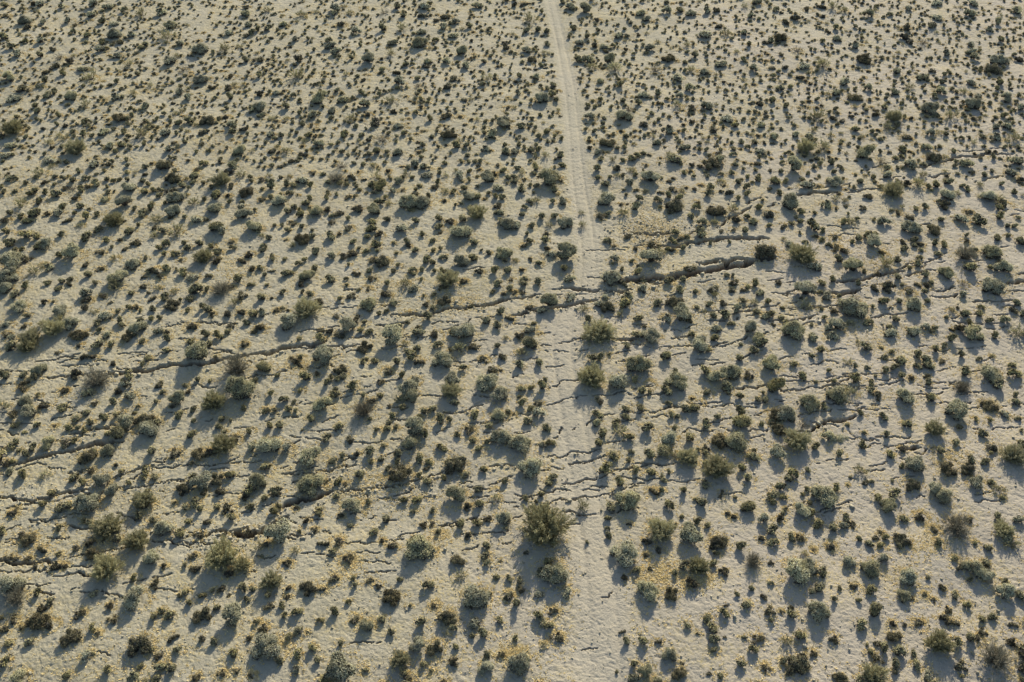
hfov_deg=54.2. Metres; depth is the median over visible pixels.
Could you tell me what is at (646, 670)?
grey shrub
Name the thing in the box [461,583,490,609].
grey shrub
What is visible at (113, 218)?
olive shrub
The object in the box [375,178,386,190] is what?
domed shrub
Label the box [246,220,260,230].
grey shrub
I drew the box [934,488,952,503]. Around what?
grey shrub
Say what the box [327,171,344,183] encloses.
bare shrub
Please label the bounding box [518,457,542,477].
grey shrub
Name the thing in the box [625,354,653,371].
grey shrub
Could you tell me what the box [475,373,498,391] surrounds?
grey shrub
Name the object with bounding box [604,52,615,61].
grey shrub
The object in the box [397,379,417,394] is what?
grey shrub
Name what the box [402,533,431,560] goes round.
grey shrub
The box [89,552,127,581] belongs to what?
olive shrub
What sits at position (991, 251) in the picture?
grey shrub
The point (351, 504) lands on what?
grey shrub
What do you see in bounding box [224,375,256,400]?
grey shrub
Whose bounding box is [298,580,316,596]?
dark shrub
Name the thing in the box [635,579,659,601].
grey shrub
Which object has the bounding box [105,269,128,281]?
grey shrub
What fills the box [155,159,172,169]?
dark shrub
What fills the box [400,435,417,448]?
grey shrub
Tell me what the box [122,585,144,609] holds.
grey shrub
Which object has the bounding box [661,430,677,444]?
grey shrub
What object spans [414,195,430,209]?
grey shrub
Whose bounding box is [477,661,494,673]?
grey shrub
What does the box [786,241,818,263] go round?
olive shrub
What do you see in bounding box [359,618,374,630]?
grey shrub
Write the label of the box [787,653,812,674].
dark shrub
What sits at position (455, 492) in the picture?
grey shrub
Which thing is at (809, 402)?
grey shrub
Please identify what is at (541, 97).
grey shrub
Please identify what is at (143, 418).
dark shrub
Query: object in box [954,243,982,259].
bare shrub
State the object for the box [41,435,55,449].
grey shrub
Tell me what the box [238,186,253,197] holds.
dark shrub
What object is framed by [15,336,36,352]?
olive shrub
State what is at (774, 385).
domed shrub
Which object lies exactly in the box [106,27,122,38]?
grey shrub
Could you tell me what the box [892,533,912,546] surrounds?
dark shrub
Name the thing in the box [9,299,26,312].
grey shrub
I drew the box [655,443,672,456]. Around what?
domed shrub
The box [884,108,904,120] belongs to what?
olive shrub
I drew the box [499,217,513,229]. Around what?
grey shrub
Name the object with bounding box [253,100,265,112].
grey shrub
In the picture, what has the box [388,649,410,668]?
olive shrub
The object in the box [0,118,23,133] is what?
olive shrub
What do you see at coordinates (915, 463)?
grey shrub
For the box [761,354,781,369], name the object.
grey shrub
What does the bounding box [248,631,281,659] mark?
grey shrub
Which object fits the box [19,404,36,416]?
grey shrub
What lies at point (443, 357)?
grey shrub
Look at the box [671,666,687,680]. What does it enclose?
dark shrub
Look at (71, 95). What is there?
grey shrub
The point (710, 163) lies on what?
dark shrub
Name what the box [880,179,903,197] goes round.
olive shrub
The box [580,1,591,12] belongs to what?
grey shrub
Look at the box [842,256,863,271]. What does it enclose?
grey shrub
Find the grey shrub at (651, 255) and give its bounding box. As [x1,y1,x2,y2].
[638,249,662,261]
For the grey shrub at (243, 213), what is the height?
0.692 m
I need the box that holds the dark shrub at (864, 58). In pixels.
[856,53,871,64]
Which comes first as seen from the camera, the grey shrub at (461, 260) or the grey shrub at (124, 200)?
the grey shrub at (461, 260)
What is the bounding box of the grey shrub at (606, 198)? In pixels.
[597,190,615,205]
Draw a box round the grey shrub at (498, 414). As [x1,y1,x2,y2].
[490,407,506,421]
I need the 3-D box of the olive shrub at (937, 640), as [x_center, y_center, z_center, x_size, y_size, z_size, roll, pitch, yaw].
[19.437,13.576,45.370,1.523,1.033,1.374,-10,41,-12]
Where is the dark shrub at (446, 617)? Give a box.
[436,609,456,625]
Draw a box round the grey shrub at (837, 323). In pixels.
[828,318,846,329]
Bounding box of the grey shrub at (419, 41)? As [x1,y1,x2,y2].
[411,36,429,47]
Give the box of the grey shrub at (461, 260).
[453,254,469,266]
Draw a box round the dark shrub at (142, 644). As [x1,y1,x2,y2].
[127,633,152,657]
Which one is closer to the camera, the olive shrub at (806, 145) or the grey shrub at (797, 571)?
the grey shrub at (797, 571)
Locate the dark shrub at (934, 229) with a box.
[926,224,940,235]
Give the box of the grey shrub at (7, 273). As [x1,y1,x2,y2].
[0,266,19,282]
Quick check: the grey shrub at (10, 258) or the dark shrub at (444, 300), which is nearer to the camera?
the dark shrub at (444, 300)
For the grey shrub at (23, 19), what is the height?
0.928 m
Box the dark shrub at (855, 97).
[847,94,863,100]
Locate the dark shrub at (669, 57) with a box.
[660,53,675,61]
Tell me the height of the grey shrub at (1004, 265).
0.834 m
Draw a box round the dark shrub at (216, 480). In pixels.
[211,473,222,485]
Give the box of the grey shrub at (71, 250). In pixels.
[60,242,79,257]
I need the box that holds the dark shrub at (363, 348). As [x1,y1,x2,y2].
[356,340,372,353]
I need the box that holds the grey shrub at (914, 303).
[905,297,922,311]
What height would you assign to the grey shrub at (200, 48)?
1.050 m
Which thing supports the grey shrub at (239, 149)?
on the ground at (570, 406)
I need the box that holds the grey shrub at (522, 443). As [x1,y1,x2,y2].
[506,434,531,453]
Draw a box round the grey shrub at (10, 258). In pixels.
[0,250,26,268]
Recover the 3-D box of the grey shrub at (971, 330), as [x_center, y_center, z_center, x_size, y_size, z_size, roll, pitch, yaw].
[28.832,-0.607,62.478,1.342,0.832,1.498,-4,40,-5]
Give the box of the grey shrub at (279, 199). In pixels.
[270,194,286,205]
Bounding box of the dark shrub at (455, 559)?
[450,554,465,564]
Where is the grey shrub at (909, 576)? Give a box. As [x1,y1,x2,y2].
[898,567,918,586]
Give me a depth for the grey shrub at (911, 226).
71.27 m
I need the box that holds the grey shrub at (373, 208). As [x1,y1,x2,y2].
[366,202,379,214]
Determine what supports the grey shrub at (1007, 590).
on the ground at (570, 406)
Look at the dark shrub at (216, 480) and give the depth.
53.25 m
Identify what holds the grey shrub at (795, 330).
on the ground at (570, 406)
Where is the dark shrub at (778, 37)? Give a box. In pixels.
[773,33,787,41]
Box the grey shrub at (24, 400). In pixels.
[16,394,33,405]
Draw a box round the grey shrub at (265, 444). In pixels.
[255,436,281,452]
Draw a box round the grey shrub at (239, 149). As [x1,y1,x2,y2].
[232,144,245,154]
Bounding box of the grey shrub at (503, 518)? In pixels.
[495,511,511,524]
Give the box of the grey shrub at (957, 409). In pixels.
[943,398,968,420]
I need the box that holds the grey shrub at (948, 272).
[938,266,954,279]
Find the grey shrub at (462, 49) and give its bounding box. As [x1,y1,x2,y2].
[456,45,467,53]
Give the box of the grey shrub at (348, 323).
[338,315,356,331]
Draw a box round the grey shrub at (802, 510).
[795,501,812,516]
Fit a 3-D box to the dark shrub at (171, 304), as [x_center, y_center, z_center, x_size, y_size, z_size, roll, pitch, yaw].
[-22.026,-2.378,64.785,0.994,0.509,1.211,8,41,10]
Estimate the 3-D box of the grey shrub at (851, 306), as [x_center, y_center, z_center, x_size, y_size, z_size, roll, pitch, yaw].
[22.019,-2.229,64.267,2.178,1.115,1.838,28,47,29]
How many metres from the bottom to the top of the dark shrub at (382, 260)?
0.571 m
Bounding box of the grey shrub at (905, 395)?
[895,387,915,403]
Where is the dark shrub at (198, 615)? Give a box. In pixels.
[191,605,211,625]
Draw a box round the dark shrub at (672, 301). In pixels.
[665,296,684,306]
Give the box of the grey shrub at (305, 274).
[297,270,315,278]
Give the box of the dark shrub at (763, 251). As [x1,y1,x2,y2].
[754,243,776,259]
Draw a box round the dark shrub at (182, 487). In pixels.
[175,483,189,496]
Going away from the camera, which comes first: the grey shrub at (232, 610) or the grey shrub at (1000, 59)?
the grey shrub at (232, 610)
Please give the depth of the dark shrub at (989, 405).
57.53 m
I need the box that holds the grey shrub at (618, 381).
[607,374,627,388]
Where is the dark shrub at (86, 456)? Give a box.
[76,449,97,464]
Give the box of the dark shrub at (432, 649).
[427,639,442,655]
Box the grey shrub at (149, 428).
[138,419,160,437]
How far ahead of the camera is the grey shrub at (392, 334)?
61.66 m
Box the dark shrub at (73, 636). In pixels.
[58,627,82,647]
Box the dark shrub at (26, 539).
[20,532,35,547]
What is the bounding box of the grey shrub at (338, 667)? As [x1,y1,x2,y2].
[324,650,357,679]
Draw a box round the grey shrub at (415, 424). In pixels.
[404,416,424,434]
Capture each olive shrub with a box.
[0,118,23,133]
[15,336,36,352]
[17,327,41,341]
[39,318,65,336]
[62,137,86,153]
[88,512,126,540]
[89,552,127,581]
[102,211,123,224]
[118,527,149,550]
[130,490,156,508]
[191,247,214,262]
[199,389,225,410]
[201,534,240,570]
[208,169,230,184]
[209,429,236,454]
[231,554,250,572]
[257,568,282,591]
[291,294,321,318]
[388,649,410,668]
[435,268,460,286]
[441,379,462,397]
[467,203,488,219]
[518,501,577,548]
[574,360,606,388]
[580,315,617,345]
[647,516,676,542]
[677,447,698,466]
[687,554,710,574]
[700,451,737,480]
[783,428,814,450]
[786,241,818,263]
[796,137,817,152]
[857,661,890,681]
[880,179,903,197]
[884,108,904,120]
[922,627,958,652]
[923,417,946,435]
[993,517,1016,538]
[997,443,1023,466]
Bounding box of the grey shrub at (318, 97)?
[310,90,327,103]
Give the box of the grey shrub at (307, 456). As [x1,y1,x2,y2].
[298,446,321,466]
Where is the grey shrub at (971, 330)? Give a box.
[963,323,985,340]
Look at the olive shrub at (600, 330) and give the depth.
62.27 m
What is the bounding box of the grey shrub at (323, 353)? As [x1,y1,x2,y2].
[311,344,334,364]
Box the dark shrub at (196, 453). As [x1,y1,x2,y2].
[190,447,207,460]
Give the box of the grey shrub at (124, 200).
[113,195,132,205]
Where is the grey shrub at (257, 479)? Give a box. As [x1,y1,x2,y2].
[246,473,267,491]
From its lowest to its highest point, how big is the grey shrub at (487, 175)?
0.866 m
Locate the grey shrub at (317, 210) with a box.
[307,205,322,214]
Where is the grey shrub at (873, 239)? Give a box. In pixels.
[867,232,881,246]
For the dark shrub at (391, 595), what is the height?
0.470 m
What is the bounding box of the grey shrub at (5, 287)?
[0,282,13,293]
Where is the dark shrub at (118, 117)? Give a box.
[111,113,126,121]
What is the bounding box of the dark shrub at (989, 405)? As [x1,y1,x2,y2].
[979,400,999,411]
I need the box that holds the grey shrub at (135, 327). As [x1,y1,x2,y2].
[128,320,147,333]
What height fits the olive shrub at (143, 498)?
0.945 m
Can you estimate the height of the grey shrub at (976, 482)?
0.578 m
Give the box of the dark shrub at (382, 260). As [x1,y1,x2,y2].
[374,255,390,267]
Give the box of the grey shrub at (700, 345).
[692,338,707,352]
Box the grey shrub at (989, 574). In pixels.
[981,568,995,580]
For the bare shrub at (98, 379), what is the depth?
59.05 m
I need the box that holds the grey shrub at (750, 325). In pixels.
[743,319,756,331]
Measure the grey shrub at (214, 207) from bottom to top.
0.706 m
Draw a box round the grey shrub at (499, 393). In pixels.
[489,385,508,399]
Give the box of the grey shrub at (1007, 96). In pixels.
[1000,92,1012,102]
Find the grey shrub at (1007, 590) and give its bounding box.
[994,583,1016,598]
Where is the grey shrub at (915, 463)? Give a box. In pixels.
[903,454,925,473]
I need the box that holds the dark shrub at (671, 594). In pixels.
[665,586,677,600]
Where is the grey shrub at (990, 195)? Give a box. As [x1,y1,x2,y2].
[978,190,997,199]
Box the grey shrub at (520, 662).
[505,649,531,676]
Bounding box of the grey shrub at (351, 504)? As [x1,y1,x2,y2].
[341,498,360,512]
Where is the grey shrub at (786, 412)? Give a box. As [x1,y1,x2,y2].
[777,404,797,422]
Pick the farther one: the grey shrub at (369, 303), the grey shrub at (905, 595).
the grey shrub at (369, 303)
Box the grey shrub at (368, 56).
[361,51,374,61]
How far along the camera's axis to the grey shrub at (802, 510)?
51.42 m
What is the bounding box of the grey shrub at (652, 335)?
[641,327,660,343]
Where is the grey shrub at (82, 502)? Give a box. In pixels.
[71,493,100,511]
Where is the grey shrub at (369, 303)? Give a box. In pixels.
[358,296,376,310]
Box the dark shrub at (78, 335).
[68,329,89,340]
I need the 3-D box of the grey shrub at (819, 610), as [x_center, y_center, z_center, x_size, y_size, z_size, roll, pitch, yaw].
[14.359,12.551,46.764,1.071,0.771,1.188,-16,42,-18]
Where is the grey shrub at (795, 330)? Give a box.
[780,318,805,339]
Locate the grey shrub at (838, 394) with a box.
[825,385,848,404]
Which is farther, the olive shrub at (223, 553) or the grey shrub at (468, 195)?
the grey shrub at (468, 195)
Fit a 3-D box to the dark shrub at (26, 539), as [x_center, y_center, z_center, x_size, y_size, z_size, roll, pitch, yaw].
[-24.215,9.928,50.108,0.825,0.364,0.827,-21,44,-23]
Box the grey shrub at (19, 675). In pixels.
[9,669,27,681]
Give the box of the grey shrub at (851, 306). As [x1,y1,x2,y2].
[837,297,867,318]
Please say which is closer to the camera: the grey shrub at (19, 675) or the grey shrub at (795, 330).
the grey shrub at (19, 675)
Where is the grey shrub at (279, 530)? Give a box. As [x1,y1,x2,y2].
[263,517,292,542]
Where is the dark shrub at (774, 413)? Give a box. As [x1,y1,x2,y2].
[768,408,782,421]
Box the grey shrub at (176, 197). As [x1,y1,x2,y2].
[164,191,185,202]
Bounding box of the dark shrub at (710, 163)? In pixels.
[702,157,720,169]
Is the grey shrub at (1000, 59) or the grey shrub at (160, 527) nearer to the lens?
the grey shrub at (160, 527)
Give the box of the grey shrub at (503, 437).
[489,429,511,444]
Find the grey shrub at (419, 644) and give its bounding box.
[408,635,424,651]
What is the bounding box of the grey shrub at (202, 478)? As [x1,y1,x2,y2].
[189,470,212,488]
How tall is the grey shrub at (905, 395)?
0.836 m
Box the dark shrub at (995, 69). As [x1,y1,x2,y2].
[984,63,1001,74]
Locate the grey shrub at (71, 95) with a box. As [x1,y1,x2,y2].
[63,90,76,100]
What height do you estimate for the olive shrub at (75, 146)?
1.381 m
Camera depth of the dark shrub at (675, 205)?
73.63 m
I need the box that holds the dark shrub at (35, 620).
[24,612,50,629]
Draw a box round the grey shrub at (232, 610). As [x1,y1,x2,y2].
[221,601,242,626]
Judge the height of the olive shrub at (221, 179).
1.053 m
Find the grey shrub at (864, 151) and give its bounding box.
[856,144,875,157]
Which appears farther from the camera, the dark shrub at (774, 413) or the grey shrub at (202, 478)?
the dark shrub at (774, 413)
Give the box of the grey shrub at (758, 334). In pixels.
[752,331,763,341]
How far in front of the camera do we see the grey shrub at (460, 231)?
70.59 m
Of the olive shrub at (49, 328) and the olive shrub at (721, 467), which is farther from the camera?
the olive shrub at (49, 328)
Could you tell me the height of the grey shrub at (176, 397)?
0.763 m
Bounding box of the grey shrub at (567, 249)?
[556,241,577,258]
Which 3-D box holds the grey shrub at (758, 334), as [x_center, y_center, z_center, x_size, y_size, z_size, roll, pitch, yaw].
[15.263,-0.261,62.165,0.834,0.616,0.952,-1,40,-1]
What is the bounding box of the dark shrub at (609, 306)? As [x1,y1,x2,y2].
[599,301,614,313]
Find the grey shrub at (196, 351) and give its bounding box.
[183,340,208,359]
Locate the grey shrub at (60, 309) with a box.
[51,304,67,315]
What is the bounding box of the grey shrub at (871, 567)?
[859,559,881,577]
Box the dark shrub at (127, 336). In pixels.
[121,329,136,341]
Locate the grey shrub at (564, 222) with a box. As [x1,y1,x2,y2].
[556,216,574,228]
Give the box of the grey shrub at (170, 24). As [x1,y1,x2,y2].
[163,20,177,28]
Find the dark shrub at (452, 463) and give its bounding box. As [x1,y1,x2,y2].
[444,457,465,474]
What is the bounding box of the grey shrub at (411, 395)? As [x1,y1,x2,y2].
[401,388,417,402]
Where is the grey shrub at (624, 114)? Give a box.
[615,109,634,121]
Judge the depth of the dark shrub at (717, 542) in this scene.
49.93 m
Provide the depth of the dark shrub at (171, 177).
76.66 m
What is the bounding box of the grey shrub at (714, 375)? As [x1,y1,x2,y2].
[706,370,726,380]
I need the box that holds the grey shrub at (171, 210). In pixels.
[163,203,180,215]
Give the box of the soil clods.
[0,0,1023,681]
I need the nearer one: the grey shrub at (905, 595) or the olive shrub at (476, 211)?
the grey shrub at (905, 595)
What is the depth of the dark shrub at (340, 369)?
59.80 m
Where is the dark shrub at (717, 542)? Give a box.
[708,535,728,549]
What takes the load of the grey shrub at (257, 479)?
on the ground at (570, 406)
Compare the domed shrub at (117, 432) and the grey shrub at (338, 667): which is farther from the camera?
the domed shrub at (117, 432)
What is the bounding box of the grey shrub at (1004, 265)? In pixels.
[992,260,1013,271]
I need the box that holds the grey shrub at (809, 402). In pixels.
[796,394,820,413]
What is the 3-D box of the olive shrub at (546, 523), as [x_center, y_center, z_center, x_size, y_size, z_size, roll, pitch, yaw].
[1.494,9.113,50.059,3.164,1.754,2.808,18,43,20]
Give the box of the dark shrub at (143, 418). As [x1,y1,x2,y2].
[132,414,156,425]
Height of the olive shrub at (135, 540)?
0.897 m
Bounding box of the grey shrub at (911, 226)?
[901,219,922,233]
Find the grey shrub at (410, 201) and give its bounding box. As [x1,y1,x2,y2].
[397,194,419,207]
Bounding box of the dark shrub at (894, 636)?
[886,630,902,641]
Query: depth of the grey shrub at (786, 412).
56.78 m
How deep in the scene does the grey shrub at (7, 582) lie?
47.68 m
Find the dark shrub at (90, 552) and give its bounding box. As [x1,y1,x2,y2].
[84,547,99,559]
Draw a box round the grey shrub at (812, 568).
[803,558,818,574]
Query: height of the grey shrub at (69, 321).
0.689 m
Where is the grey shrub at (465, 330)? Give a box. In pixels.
[450,322,475,337]
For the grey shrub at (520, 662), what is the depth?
44.47 m
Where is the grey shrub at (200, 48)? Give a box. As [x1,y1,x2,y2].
[189,43,208,54]
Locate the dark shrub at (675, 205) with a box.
[664,198,684,213]
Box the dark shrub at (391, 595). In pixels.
[382,588,401,606]
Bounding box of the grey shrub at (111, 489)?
[103,483,118,495]
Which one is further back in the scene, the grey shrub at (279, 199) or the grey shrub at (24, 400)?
the grey shrub at (279, 199)
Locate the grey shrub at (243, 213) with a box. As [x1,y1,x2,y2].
[234,208,252,217]
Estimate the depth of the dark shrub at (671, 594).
47.57 m
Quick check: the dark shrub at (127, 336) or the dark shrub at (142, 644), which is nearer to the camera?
the dark shrub at (142, 644)
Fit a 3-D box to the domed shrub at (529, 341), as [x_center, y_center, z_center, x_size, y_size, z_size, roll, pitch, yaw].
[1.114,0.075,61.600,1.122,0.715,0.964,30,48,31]
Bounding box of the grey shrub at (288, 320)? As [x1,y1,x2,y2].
[279,313,297,330]
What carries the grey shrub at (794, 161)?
on the ground at (570, 406)
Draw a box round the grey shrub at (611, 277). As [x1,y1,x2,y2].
[601,270,622,285]
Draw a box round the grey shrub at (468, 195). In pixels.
[463,190,474,199]
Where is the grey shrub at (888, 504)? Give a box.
[880,498,897,513]
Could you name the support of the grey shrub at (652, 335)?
on the ground at (570, 406)
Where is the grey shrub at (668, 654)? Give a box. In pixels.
[660,647,677,661]
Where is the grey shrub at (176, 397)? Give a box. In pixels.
[167,389,185,404]
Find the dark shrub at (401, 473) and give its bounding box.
[387,463,413,481]
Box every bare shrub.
[0,584,25,606]
[81,366,117,389]
[209,277,231,295]
[219,349,251,376]
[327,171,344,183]
[351,398,377,417]
[745,550,764,569]
[938,510,971,541]
[953,376,972,393]
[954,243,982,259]
[977,636,1021,677]
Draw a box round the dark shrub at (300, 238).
[293,233,309,245]
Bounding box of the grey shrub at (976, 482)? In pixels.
[968,475,983,489]
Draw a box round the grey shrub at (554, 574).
[540,562,569,584]
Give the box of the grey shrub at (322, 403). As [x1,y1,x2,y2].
[311,395,332,410]
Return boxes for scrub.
[0,0,1023,681]
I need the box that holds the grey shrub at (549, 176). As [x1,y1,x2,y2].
[537,166,559,185]
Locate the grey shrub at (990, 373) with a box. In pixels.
[981,364,1001,383]
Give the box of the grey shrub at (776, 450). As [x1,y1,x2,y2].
[770,443,786,457]
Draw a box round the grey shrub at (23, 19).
[16,14,32,24]
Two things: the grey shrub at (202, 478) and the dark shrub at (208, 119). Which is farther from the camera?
the dark shrub at (208, 119)
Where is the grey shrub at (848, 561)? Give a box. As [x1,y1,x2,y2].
[842,555,857,566]
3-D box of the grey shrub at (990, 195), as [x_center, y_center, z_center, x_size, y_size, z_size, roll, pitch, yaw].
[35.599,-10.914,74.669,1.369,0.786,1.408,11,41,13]
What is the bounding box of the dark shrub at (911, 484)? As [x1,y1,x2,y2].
[905,478,920,491]
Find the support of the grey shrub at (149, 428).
on the ground at (570, 406)
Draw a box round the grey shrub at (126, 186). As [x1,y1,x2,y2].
[120,182,136,190]
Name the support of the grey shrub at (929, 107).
on the ground at (570, 406)
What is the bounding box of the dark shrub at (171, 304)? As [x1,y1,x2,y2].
[163,299,180,310]
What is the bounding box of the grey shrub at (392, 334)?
[381,323,402,344]
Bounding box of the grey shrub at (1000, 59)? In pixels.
[990,54,1009,64]
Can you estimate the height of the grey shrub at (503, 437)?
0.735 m
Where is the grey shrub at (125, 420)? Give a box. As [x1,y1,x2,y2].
[116,413,133,429]
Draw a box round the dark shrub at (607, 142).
[599,138,615,147]
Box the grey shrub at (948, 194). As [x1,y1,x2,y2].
[939,188,955,200]
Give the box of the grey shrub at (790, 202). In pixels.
[781,192,799,210]
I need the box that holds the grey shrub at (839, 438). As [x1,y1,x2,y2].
[831,434,849,442]
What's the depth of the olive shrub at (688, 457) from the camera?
54.32 m
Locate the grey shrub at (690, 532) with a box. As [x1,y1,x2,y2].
[679,520,703,542]
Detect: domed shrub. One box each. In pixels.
[109,425,124,438]
[207,221,223,230]
[255,360,272,371]
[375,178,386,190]
[521,335,537,349]
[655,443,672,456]
[731,414,754,427]
[739,499,756,511]
[766,377,785,392]
[868,601,882,617]
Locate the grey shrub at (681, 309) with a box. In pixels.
[673,300,691,320]
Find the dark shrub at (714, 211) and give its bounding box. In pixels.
[704,205,726,215]
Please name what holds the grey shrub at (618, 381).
on the ground at (570, 406)
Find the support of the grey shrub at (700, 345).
on the ground at (570, 406)
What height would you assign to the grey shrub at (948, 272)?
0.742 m
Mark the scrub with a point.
(542, 384)
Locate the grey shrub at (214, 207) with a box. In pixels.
[206,202,221,211]
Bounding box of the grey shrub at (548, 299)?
[539,292,558,305]
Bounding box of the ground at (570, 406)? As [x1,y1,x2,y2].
[0,0,1023,681]
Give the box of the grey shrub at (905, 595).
[897,588,910,602]
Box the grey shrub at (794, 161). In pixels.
[787,155,802,170]
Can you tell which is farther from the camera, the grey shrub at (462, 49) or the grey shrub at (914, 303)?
the grey shrub at (462, 49)
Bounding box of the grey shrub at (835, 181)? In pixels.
[826,175,842,186]
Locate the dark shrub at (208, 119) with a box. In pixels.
[199,115,214,125]
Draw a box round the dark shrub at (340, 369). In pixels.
[332,363,347,374]
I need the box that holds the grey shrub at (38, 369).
[29,363,46,374]
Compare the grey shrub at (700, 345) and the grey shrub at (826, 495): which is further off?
the grey shrub at (700, 345)
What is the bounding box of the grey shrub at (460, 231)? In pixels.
[449,225,472,237]
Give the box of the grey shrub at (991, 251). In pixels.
[979,244,1002,258]
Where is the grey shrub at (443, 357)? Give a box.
[431,349,452,366]
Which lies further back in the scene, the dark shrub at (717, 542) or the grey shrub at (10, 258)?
the grey shrub at (10, 258)
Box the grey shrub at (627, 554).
[608,538,638,567]
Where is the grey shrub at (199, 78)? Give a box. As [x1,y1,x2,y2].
[191,74,210,83]
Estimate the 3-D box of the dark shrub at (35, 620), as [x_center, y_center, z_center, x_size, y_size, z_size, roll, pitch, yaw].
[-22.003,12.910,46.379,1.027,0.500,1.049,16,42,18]
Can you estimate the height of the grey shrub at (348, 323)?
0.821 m
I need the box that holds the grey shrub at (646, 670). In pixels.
[637,663,652,677]
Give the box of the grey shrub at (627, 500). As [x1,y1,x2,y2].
[615,490,643,510]
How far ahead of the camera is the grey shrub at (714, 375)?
59.26 m
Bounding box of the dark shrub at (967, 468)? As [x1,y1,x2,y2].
[960,462,976,475]
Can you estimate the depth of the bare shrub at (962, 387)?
58.71 m
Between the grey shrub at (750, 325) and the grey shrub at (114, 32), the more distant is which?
the grey shrub at (114, 32)
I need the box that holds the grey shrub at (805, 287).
[793,280,817,294]
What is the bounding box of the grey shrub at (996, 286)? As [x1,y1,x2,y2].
[979,277,1005,294]
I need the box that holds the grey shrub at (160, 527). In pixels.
[152,520,174,536]
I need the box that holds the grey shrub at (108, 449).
[98,443,114,456]
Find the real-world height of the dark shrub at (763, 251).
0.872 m
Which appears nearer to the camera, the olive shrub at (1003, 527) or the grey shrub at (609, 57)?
the olive shrub at (1003, 527)
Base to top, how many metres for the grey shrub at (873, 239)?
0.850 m
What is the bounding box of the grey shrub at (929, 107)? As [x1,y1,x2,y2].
[919,102,940,115]
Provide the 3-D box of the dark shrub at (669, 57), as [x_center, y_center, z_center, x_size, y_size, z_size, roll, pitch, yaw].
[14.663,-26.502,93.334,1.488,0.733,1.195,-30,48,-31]
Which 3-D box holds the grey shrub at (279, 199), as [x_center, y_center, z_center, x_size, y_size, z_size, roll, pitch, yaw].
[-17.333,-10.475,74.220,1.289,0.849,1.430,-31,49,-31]
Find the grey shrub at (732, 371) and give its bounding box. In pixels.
[719,364,742,379]
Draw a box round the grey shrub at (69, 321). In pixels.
[61,317,78,330]
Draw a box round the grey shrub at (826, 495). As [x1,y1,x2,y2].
[807,483,839,508]
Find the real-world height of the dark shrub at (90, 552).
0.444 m
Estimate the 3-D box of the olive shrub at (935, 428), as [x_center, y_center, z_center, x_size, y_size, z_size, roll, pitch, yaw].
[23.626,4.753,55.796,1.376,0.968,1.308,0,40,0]
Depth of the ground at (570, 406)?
62.09 m
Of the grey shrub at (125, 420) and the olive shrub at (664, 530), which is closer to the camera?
the olive shrub at (664, 530)
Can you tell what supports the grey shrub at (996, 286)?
on the ground at (570, 406)
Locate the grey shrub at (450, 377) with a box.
[444,371,460,383]
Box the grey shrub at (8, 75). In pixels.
[1,71,14,81]
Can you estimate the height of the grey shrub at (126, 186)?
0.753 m
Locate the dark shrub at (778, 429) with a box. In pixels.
[771,424,788,435]
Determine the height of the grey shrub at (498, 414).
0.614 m
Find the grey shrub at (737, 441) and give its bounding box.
[722,430,748,452]
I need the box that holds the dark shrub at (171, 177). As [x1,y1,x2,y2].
[163,172,180,183]
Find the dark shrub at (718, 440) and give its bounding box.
[710,432,725,448]
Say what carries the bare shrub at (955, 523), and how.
on the ground at (570, 406)
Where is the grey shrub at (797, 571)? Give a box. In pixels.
[784,557,811,585]
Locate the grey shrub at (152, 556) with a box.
[141,548,159,563]
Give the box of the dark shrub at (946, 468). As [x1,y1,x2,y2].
[939,461,957,476]
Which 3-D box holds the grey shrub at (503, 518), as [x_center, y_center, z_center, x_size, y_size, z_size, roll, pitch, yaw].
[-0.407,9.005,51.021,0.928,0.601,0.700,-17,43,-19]
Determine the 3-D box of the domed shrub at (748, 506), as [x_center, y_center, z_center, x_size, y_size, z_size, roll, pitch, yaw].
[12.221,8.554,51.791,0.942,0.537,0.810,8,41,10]
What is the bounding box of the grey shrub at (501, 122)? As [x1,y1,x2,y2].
[496,117,510,127]
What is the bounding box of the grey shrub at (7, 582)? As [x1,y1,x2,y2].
[0,573,27,594]
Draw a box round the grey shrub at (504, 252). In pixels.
[495,246,513,258]
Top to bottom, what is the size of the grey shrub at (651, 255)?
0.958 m
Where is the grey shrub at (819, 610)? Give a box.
[806,599,831,623]
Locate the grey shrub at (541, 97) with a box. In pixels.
[534,92,549,102]
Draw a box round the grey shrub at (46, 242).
[34,237,50,249]
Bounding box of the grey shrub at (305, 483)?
[294,473,325,497]
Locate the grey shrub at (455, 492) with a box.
[445,485,466,501]
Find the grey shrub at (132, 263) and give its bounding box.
[123,258,139,269]
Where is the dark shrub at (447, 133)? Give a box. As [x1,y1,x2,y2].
[440,129,455,137]
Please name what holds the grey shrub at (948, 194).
on the ground at (570, 406)
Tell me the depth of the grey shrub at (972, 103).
85.68 m
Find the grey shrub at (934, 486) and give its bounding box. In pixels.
[928,481,941,492]
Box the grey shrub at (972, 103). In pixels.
[964,97,982,108]
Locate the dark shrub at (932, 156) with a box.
[926,152,941,162]
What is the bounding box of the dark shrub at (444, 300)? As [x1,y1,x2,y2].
[438,295,450,305]
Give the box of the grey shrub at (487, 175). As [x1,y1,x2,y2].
[480,169,494,182]
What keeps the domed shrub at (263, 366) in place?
on the ground at (570, 406)
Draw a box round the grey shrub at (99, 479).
[91,474,110,486]
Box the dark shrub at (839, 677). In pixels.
[831,671,847,681]
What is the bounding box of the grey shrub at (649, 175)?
[640,170,661,181]
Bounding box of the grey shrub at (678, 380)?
[663,370,688,389]
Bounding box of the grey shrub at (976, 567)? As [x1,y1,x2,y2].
[961,559,986,578]
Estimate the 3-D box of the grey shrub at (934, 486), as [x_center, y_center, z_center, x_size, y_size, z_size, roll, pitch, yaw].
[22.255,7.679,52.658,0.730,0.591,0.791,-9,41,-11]

